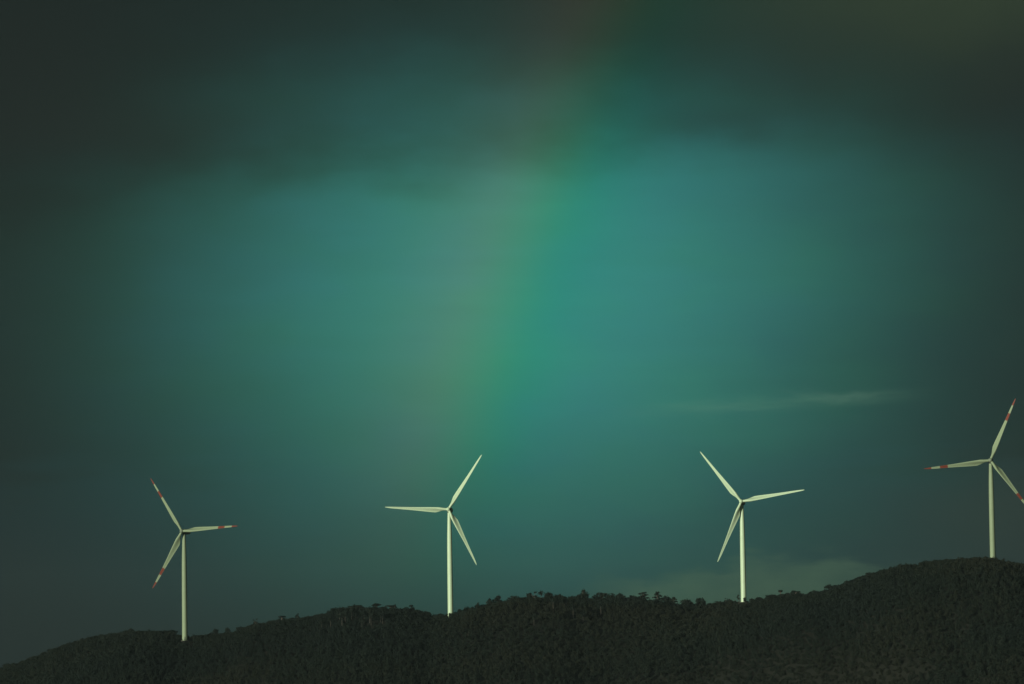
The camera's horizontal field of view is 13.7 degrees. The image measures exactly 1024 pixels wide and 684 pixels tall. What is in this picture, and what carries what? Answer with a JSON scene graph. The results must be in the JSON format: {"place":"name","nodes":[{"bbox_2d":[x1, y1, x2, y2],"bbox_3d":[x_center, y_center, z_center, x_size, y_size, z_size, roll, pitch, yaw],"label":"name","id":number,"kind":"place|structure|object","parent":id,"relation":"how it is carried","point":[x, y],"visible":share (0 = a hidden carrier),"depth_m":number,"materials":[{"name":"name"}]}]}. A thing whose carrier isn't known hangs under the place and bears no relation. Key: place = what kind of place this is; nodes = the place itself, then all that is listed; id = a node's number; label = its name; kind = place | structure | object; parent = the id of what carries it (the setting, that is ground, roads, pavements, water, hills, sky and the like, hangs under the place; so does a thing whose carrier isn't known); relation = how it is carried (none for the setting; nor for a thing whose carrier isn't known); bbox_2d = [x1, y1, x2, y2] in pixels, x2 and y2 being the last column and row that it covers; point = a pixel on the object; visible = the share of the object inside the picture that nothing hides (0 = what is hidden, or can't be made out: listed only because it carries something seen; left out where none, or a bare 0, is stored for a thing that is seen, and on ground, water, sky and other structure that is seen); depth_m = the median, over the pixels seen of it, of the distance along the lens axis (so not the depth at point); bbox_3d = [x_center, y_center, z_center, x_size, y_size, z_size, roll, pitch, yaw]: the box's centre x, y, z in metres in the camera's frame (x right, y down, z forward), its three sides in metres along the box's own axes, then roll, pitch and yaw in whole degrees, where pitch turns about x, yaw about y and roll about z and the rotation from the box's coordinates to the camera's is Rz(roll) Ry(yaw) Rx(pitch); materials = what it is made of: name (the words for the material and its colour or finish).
{"place":"outdoors","nodes":[
{"label":"outdoors","id":0,"kind":"place"},
{"bbox_2d":[0,0,1023,667],"label":"sky","id":1,"kind":"structure","parent":0,"point":[290,269],"materials":[{"name":"teal"}]},
{"bbox_2d":[6,568,1023,683],"bbox_3d":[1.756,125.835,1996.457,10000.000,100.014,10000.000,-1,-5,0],"label":"hill","id":2,"kind":"structure","parent":0,"point":[875,675],"depth_m":2829.80,"materials":[{"name":"plant"}]},
{"bbox_2d":[151,479,235,640],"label":"wind turbine","id":3,"kind":"object","parent":2,"relation":"on","point":[183,533],"visible":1,"depth_m":3084.96,"materials":[{"name":"white paint"}]},
{"bbox_2d":[338,612,345,619],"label":"tree","id":4,"kind":"object","parent":2,"relation":"on","point":[341,615],"visible":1,"depth_m":3013.79,"materials":[{"name":"green plant"}]},
{"bbox_2d":[342,608,349,614],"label":"tree","id":5,"kind":"object","parent":2,"relation":"on","point":[346,611],"visible":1,"depth_m":3024.44,"materials":[{"name":"green plant"}]},
{"bbox_2d":[347,607,355,613],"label":"tree","id":6,"kind":"object","parent":2,"relation":"on","point":[352,609],"visible":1,"depth_m":3024.44,"materials":[{"name":"green plant"}]},
{"bbox_2d":[366,607,374,613],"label":"tree","id":7,"kind":"object","parent":2,"relation":"on","point":[371,610],"visible":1,"depth_m":3008.50,"materials":[{"name":"green plant"}]},
{"bbox_2d":[368,612,375,618],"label":"tree","id":8,"kind":"object","parent":2,"relation":"on","point":[373,615],"visible":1,"depth_m":2999.63,"materials":[{"name":"green plant"}]},
{"bbox_2d":[386,455,481,616],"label":"wind turbine","id":9,"kind":"object","parent":2,"relation":"on","point":[449,509],"visible":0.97,"depth_m":3055.96,"materials":[{"name":"beige paint"}]},
{"bbox_2d":[482,598,492,606],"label":"tree","id":10,"kind":"object","parent":2,"relation":"on","point":[489,601],"visible":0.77,"depth_m":3078.45,"materials":[{"name":"green plant"}]},
{"bbox_2d":[491,596,501,602],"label":"tree","id":11,"kind":"object","parent":2,"relation":"on","point":[496,599],"visible":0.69,"depth_m":3080.55,"materials":[{"name":"green plant"}]},
{"bbox_2d":[0,556,1023,683],"bbox_3d":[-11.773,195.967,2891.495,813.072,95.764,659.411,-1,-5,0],"label":"forest","id":12,"kind":"object","parent":2,"relation":"on","point":[882,584],"visible":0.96,"depth_m":2899.87,"materials":[{"name":"green plant"}]},
{"bbox_2d":[548,596,558,604],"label":"tree","id":13,"kind":"object","parent":2,"relation":"on","point":[554,599],"visible":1,"depth_m":2994.78,"materials":[{"name":"green plant"}]},
{"bbox_2d":[561,596,568,607],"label":"tree","id":14,"kind":"object","parent":2,"relation":"on","point":[565,600],"visible":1,"depth_m":3006.24,"materials":[{"name":"green plant"}]},
{"bbox_2d":[577,588,589,598],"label":"tree","id":15,"kind":"object","parent":2,"relation":"on","point":[584,594],"visible":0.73,"depth_m":3098.89,"materials":[{"name":"green plant"}]},
{"bbox_2d":[592,592,607,598],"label":"tree","id":16,"kind":"object","parent":2,"relation":"on","point":[600,596],"visible":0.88,"depth_m":3103.04,"materials":[{"name":"green plant"}]},
{"bbox_2d":[638,592,649,598],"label":"tree","id":17,"kind":"object","parent":2,"relation":"on","point":[642,594],"visible":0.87,"depth_m":3083.17,"materials":[{"name":"green plant"}]},
{"bbox_2d":[652,591,662,599],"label":"tree","id":18,"kind":"object","parent":2,"relation":"on","point":[658,595],"visible":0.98,"depth_m":3075.38,"materials":[{"name":"green plant"}]},
{"bbox_2d":[661,596,672,601],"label":"tree","id":19,"kind":"object","parent":2,"relation":"on","point":[665,598],"visible":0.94,"depth_m":3068.60,"materials":[{"name":"green plant"}]},
{"bbox_2d":[680,599,693,605],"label":"tree","id":20,"kind":"object","parent":2,"relation":"on","point":[684,601],"visible":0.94,"depth_m":3056.45,"materials":[{"name":"green plant"}]},
{"bbox_2d":[695,597,706,608],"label":"tree","id":21,"kind":"object","parent":2,"relation":"on","point":[699,601],"visible":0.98,"depth_m":3050.59,"materials":[{"name":"green plant"}]},
{"bbox_2d":[700,452,802,601],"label":"wind turbine","id":22,"kind":"object","parent":2,"relation":"on","point":[739,511],"visible":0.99,"depth_m":3013.58,"materials":[{"name":"beige paint"}]},
{"bbox_2d":[824,584,834,588],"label":"tree","id":23,"kind":"object","parent":2,"relation":"on","point":[828,586],"visible":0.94,"depth_m":3002.59,"materials":[{"name":"green plant"}]},
{"bbox_2d":[924,398,1023,557],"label":"wind turbine","id":24,"kind":"object","parent":2,"relation":"on","point":[991,497],"visible":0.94,"depth_m":2955.68,"materials":[{"name":"white paint"}]}
]}

